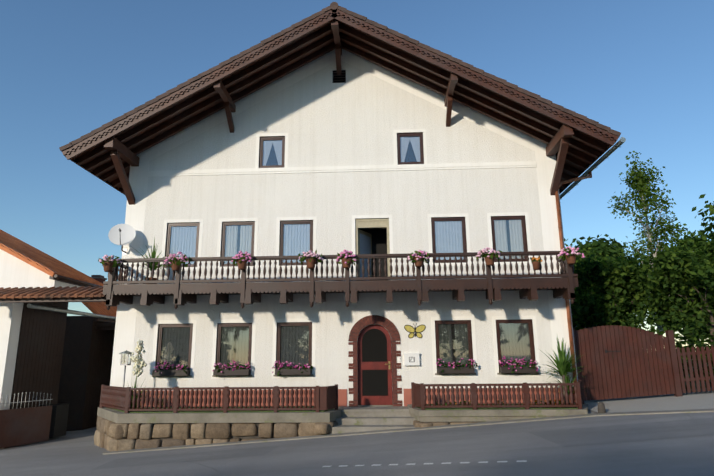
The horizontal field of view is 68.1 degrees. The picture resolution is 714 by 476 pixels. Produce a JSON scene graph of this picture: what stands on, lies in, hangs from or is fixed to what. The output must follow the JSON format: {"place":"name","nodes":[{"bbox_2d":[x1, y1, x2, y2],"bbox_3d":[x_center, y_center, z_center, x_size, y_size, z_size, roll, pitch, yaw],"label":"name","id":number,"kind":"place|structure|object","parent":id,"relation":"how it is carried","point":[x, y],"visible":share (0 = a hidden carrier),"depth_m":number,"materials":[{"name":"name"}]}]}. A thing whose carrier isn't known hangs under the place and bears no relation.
{"place":"outdoors","nodes":[
{"label":"outdoors","id":0,"kind":"place"},
{"bbox_2d":[6,302,68,447],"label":"garage door","id":1,"kind":"structure","parent":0,"point":[38,364],"depth_m":17.14,"materials":[{"name":"brown wood"}]},
{"bbox_2d":[27,303,115,322],"bbox_3d":[-9.830,4.060,24.685,0.320,0.240,17.250,-1,-13,2],"label":"passage gutter","id":2,"kind":"object","parent":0,"point":[104,318],"visible":0.35,"depth_m":18.84,"materials":[{"name":"metal"}]},
{"bbox_2d":[57,316,114,430],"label":"passage shed wall","id":3,"kind":"structure","parent":0,"point":[86,366],"depth_m":20.20,"materials":[{"name":"brown wood"}]},
{"bbox_2d":[82,282,116,316],"bbox_3d":[-10.819,3.576,27.024,2.295,1.963,13.000,-1,-13,2],"label":"roof","id":4,"kind":"object","parent":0,"point":[100,308],"depth_m":21.22,"materials":[{"name":"orange tile"}]},
{"bbox_2d":[129,422,450,446],"bbox_3d":[-0.558,5.357,13.428,13.126,1.500,1.700,-1,-13,2],"label":"joint","id":5,"kind":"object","parent":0,"point":[240,437],"depth_m":12.82,"materials":[{"name":"concrete"}]},
{"bbox_2d":[160,137,530,369],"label":"window curtains","id":6,"kind":"object","parent":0,"point":[506,337],"depth_m":15.24,"materials":[{"name":"white fabric"}]},
{"bbox_2d":[0,387,713,475],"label":"road asphalt","id":7,"kind":"structure","parent":0,"point":[75,453],"depth_m":9.59,"materials":[{"name":"grey asphalt"}]},
{"bbox_2d":[0,392,68,447],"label":"passage gate","id":8,"kind":"structure","parent":7,"relation":"on","point":[29,425],"depth_m":16.01,"materials":[{"name":"brown wood"}]},
{"bbox_2d":[331,406,414,433],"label":"entrance steps","id":9,"kind":"structure","parent":7,"relation":"on","point":[362,418],"depth_m":13.06,"materials":[{"name":"grey concrete"}]},
{"bbox_2d":[92,417,713,469],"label":"road repair patches","id":10,"kind":"object","parent":7,"relation":"on","point":[632,432],"visible":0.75,"depth_m":10.16,"materials":[{"name":"grey asphalt"}]},
{"bbox_2d":[103,393,713,454],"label":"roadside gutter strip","id":11,"kind":"object","parent":7,"relation":"on","point":[700,403],"visible":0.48,"depth_m":12.47,"materials":[{"name":"concrete"}]},
{"bbox_2d":[598,402,605,412],"bbox_3d":[5.821,4.066,12.567,0.185,0.320,0.185,-6,-14,24],"label":"stone","id":12,"kind":"object","parent":11,"relation":"on","point":[601,407],"visible":0.85,"depth_m":12.51,"materials":[{"name":"grey stone"}]},
{"bbox_2d":[323,460,526,466],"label":"road marking dashes","id":13,"kind":"object","parent":7,"relation":"on","point":[426,463],"visible":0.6,"depth_m":8.40,"materials":[{"name":"paint"}]},
{"bbox_2d":[0,0,713,352],"label":"sky","id":14,"kind":"structure","parent":0,"point":[643,70],"materials":[{"name":"blue"}]},
{"bbox_2d":[585,354,713,396],"bbox_3d":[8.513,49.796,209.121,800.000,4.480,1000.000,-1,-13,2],"label":"ground","id":15,"kind":"structure","parent":0,"point":[681,387],"depth_m":18.77,"materials":[{"name":"green plant"}]},
{"bbox_2d":[0,249,80,448],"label":"neighbour house walls","id":16,"kind":"structure","parent":15,"relation":"on","point":[16,272],"depth_m":16.11,"materials":[{"name":"white paint"}]},
{"bbox_2d":[0,229,104,285],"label":"neighbour roof","id":17,"kind":"structure","parent":16,"relation":"on","point":[31,255],"depth_m":17.37,"materials":[{"name":"orange tile"}]},
{"bbox_2d":[49,274,101,286],"bbox_3d":[-9.040,1.527,17.476,0.255,0.135,3.350,-1,-13,2],"label":"gutter","id":18,"kind":"object","parent":17,"relation":"attached to","point":[60,278],"visible":0.62,"depth_m":16.67,"materials":[{"name":"brown metal"}]},
{"bbox_2d":[0,294,105,302],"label":"timber gateway canopy","id":19,"kind":"object","parent":16,"relation":"attached to","point":[54,299],"visible":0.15,"depth_m":14.90,"materials":[{"name":"brown wood"}]},
{"bbox_2d":[0,286,105,298],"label":"gateway canopy tiles","id":20,"kind":"object","parent":19,"relation":"on","point":[47,292],"visible":0.85,"depth_m":15.11,"materials":[{"name":"brown tile"}]},
{"bbox_2d":[95,323,115,329],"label":"beam","id":21,"kind":"structure","parent":15,"relation":"on","point":[105,326],"depth_m":20.61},
{"bbox_2d":[91,275,106,282],"bbox_3d":[-12.202,2.363,24.747,0.600,1.220,0.600,-1,-13,2],"label":"chimney","id":22,"kind":"object","parent":21,"relation":"on","point":[100,278],"visible":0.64,"depth_m":24.68,"materials":[{"name":"brick"}]},
{"bbox_2d":[94,416,477,450],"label":"terrace rubble stones","id":23,"kind":"object","parent":15,"relation":"on","point":[109,435],"visible":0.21,"depth_m":12.75,"materials":[{"name":"beige stone"}]},
{"bbox_2d":[97,403,588,422],"bbox_3d":[-0.625,4.503,13.627,13.424,0.275,1.900,-1,-13,2],"label":"terrace base","id":24,"kind":"object","parent":23,"relation":"on","point":[479,414],"visible":0.62,"depth_m":12.78,"materials":[{"name":"concrete"}]},
{"bbox_2d":[119,350,131,386],"bbox_3d":[-6.232,3.787,14.132,0.288,1.540,0.288,12,-18,-42],"label":"garden lantern","id":25,"kind":"object","parent":24,"relation":"on","point":[123,358],"visible":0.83,"depth_m":14.18,"materials":[{"name":"grey metal"}]},
{"bbox_2d":[99,380,583,412],"bbox_3d":[-0.597,4.099,13.714,13.160,0.658,1.608,-1,-13,2],"label":"garden fence","id":26,"kind":"object","parent":24,"relation":"on","point":[325,398],"visible":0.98,"depth_m":13.00,"materials":[{"name":"brown wood"}]},
{"bbox_2d":[106,337,586,408],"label":"bed plants","id":27,"kind":"object","parent":24,"relation":"on","point":[563,364],"visible":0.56,"depth_m":13.89,"materials":[{"name":"green plant"}]},
{"bbox_2d":[131,61,555,406],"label":"house walls","id":28,"kind":"structure","parent":15,"relation":"on","point":[321,117],"depth_m":15.77,"materials":[{"name":"paint"}]},
{"bbox_2d":[108,224,135,254],"bbox_3d":[-6.852,-0.016,15.421,0.633,0.862,0.803,-6,-14,23],"label":"satellite dish","id":29,"kind":"object","parent":28,"relation":"attached to","point":[122,234],"visible":1,"depth_m":15.44,"materials":[{"name":"white metal"}]},
{"bbox_2d":[333,72,345,82],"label":"gable vent louvres","id":30,"kind":"object","parent":28,"relation":"attached to","point":[340,77],"visible":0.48,"depth_m":16.79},
{"bbox_2d":[62,9,618,204],"bbox_3d":[-0.261,-2.234,22.734,15.129,5.290,16.562,-1,-13,2],"label":"roof timber","id":31,"kind":"object","parent":28,"relation":"on","point":[576,146],"visible":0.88,"depth_m":15.46,"materials":[{"name":"brown wood"}]},
{"bbox_2d":[59,2,620,151],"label":"roof tiles","id":32,"kind":"object","parent":31,"relation":"on","point":[334,6],"visible":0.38,"depth_m":14.82,"materials":[{"name":"brown tile"}]},
{"bbox_2d":[560,137,625,198],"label":"roof gutters","id":33,"kind":"object","parent":31,"relation":"attached to","point":[619,143],"visible":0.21,"depth_m":15.56,"materials":[{"name":"metal"}]},
{"bbox_2d":[103,251,578,309],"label":"balcony","id":34,"kind":"structure","parent":28,"relation":"attached to","point":[118,289],"depth_m":14.12,"materials":[{"name":"brown wood"}]},
{"bbox_2d":[130,237,170,283],"bbox_3d":[-5.836,0.673,14.997,1.788,1.530,1.822,-1,-13,2],"label":"potted plant","id":35,"kind":"object","parent":34,"relation":"on","point":[153,254],"visible":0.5,"depth_m":15.06,"materials":[{"name":"green plant"}]},
{"bbox_2d":[98,246,584,271],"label":"balcony flowers","id":36,"kind":"object","parent":34,"relation":"on","point":[174,263],"visible":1,"depth_m":13.94,"materials":[{"name":"pink plant"}]},
{"bbox_2d":[107,49,577,407],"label":"facade trim","id":37,"kind":"structure","parent":28,"relation":"attached to","point":[126,314],"depth_m":15.66,"materials":[{"name":"paint"}]},
{"bbox_2d":[555,172,591,393],"bbox_3d":[6.515,1.185,15.198,1.567,6.713,0.185,6,-14,-26],"label":"downpipe","id":38,"kind":"object","parent":37,"relation":"attached to","point":[589,175],"visible":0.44,"depth_m":15.13,"materials":[{"name":"orange metal"}]},
{"bbox_2d":[152,356,537,376],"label":"window flower boxes","id":39,"kind":"object","parent":28,"relation":"attached to","point":[305,370],"depth_m":14.57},
{"bbox_2d":[152,133,538,376],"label":"window frames","id":40,"kind":"structure","parent":28,"relation":"attached to","point":[309,324],"depth_m":15.30,"materials":[{"name":"brown wood"}]},
{"bbox_2d":[160,136,531,369],"bbox_3d":[-0.407,0.310,15.559,10.490,6.970,0.001,-1,-13,2],"label":"window glass","id":41,"kind":"object","parent":40,"relation":"in","point":[225,335],"visible":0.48,"depth_m":15.23,"materials":[{"name":"clear glass"}]},
{"bbox_2d":[355,218,389,280],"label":"balcony door","id":42,"kind":"structure","parent":28,"relation":"in","point":[363,242],"depth_m":15.68,"materials":[{"name":"beige wood"}]},
{"bbox_2d":[348,315,401,406],"bbox_3d":[0.494,3.405,14.750,1.460,2.479,0.084,-1,-13,2],"label":"door surround","id":43,"kind":"object","parent":28,"relation":"attached to","point":[363,322],"visible":0.9,"depth_m":14.77,"materials":[{"name":"red brick"}]},
{"bbox_2d":[358,325,392,405],"bbox_3d":[0.499,3.554,14.810,0.960,2.235,0.220,-1,-13,2],"label":"front door","id":44,"kind":"structure","parent":28,"relation":"attached to","point":[374,368],"depth_m":14.81,"materials":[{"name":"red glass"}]},
{"bbox_2d":[399,323,425,365],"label":"wall decorations","id":45,"kind":"object","parent":28,"relation":"attached to","point":[411,359],"visible":0.94,"depth_m":14.68,"materials":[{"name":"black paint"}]},
{"bbox_2d":[579,325,609,381],"bbox_3d":[9.874,5.410,24.622,3.200,3.220,3.800,-1,-13,2],"label":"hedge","id":46,"kind":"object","parent":15,"relation":"on","point":[595,359],"depth_m":23.07,"materials":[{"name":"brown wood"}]},
{"bbox_2d":[572,234,636,325],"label":"tree","id":47,"kind":"object","parent":15,"relation":"on","point":[602,246],"depth_m":64.00,"materials":[{"name":"green plant"}]},
{"bbox_2d":[572,271,654,381],"bbox_3d":[9.945,3.288,20.513,3.566,4.530,2.440,-1,-13,2],"label":"tree","id":48,"kind":"object","parent":15,"relation":"on","point":[615,305],"visible":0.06,"depth_m":20.27,"materials":[{"name":"green plant"}]},
{"bbox_2d":[570,249,666,366],"bbox_3d":[9.943,2.740,20.637,4.794,4.588,3.638,-1,-13,2],"label":"bush","id":49,"kind":"object","parent":48,"relation":"attached to","point":[611,280],"visible":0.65,"depth_m":20.12,"materials":[{"name":"green plant"}]},
{"bbox_2d":[573,325,713,400],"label":"wooden gate","id":50,"kind":"structure","parent":15,"relation":"on","point":[673,382],"depth_m":14.85,"materials":[{"name":"brown wood"}]},
{"bbox_2d":[607,151,702,331],"bbox_3d":[13.847,0.857,24.096,4.024,10.793,2.765,-9,-15,31],"label":"tall tree","id":51,"kind":"object","parent":15,"relation":"on","point":[634,185],"depth_m":24.67,"materials":[{"name":"green plant"}]},
{"bbox_2d":[621,301,713,386],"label":"hedge foliage","id":52,"kind":"object","parent":15,"relation":"on","point":[692,338],"visible":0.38,"depth_m":16.43,"materials":[{"name":"green plant"}]},
{"bbox_2d":[633,238,713,349],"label":"bush behind fence","id":53,"kind":"object","parent":15,"relation":"on","point":[671,280],"depth_m":17.67,"materials":[{"name":"green plant"}]},
{"bbox_2d":[637,223,713,359],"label":"tree","id":54,"kind":"object","parent":15,"relation":"on","point":[687,243],"depth_m":35.96,"materials":[{"name":"green plant"}]},
{"bbox_2d":[683,230,711,255],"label":"forest tree foliage","id":55,"kind":"object","parent":15,"relation":"on","point":[702,235],"depth_m":59.41,"materials":[{"name":"green plant"}]},
{"bbox_2d":[690,194,713,300],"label":"tree","id":56,"kind":"object","parent":15,"relation":"on","point":[705,244],"visible":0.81,"depth_m":20.23,"materials":[{"name":"green plant"}]},
{"bbox_3d":[9.500,3.741,27.408,5.644,6.959,4.835,-1,-13,2],"label":"tree wood","id":57,"kind":"object","parent":15,"relation":"on","visible":0},
{"bbox_2d":[564,238,608,307],"bbox_3d":[9.577,2.567,27.903,6.876,5.971,5.792,-12,-17,40],"label":"tree foliage","id":58,"kind":"object","parent":57,"relation":"on","point":[581,286],"depth_m":27.08,"materials":[{"name":"green plant"}]},
{"bbox_3d":[13.751,4.697,32.907,5.249,7.279,4.407,-1,-13,2],"label":"tree wood","id":59,"kind":"object","parent":15,"relation":"on","visible":0},
{"bbox_2d":[575,245,614,316],"bbox_3d":[13.935,3.724,33.517,6.282,6.924,5.906,10,-17,-39],"label":"tree foliage","id":60,"kind":"object","parent":59,"relation":"on","point":[590,291],"visible":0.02,"depth_m":32.44,"materials":[{"name":"green plant"}]}
]}

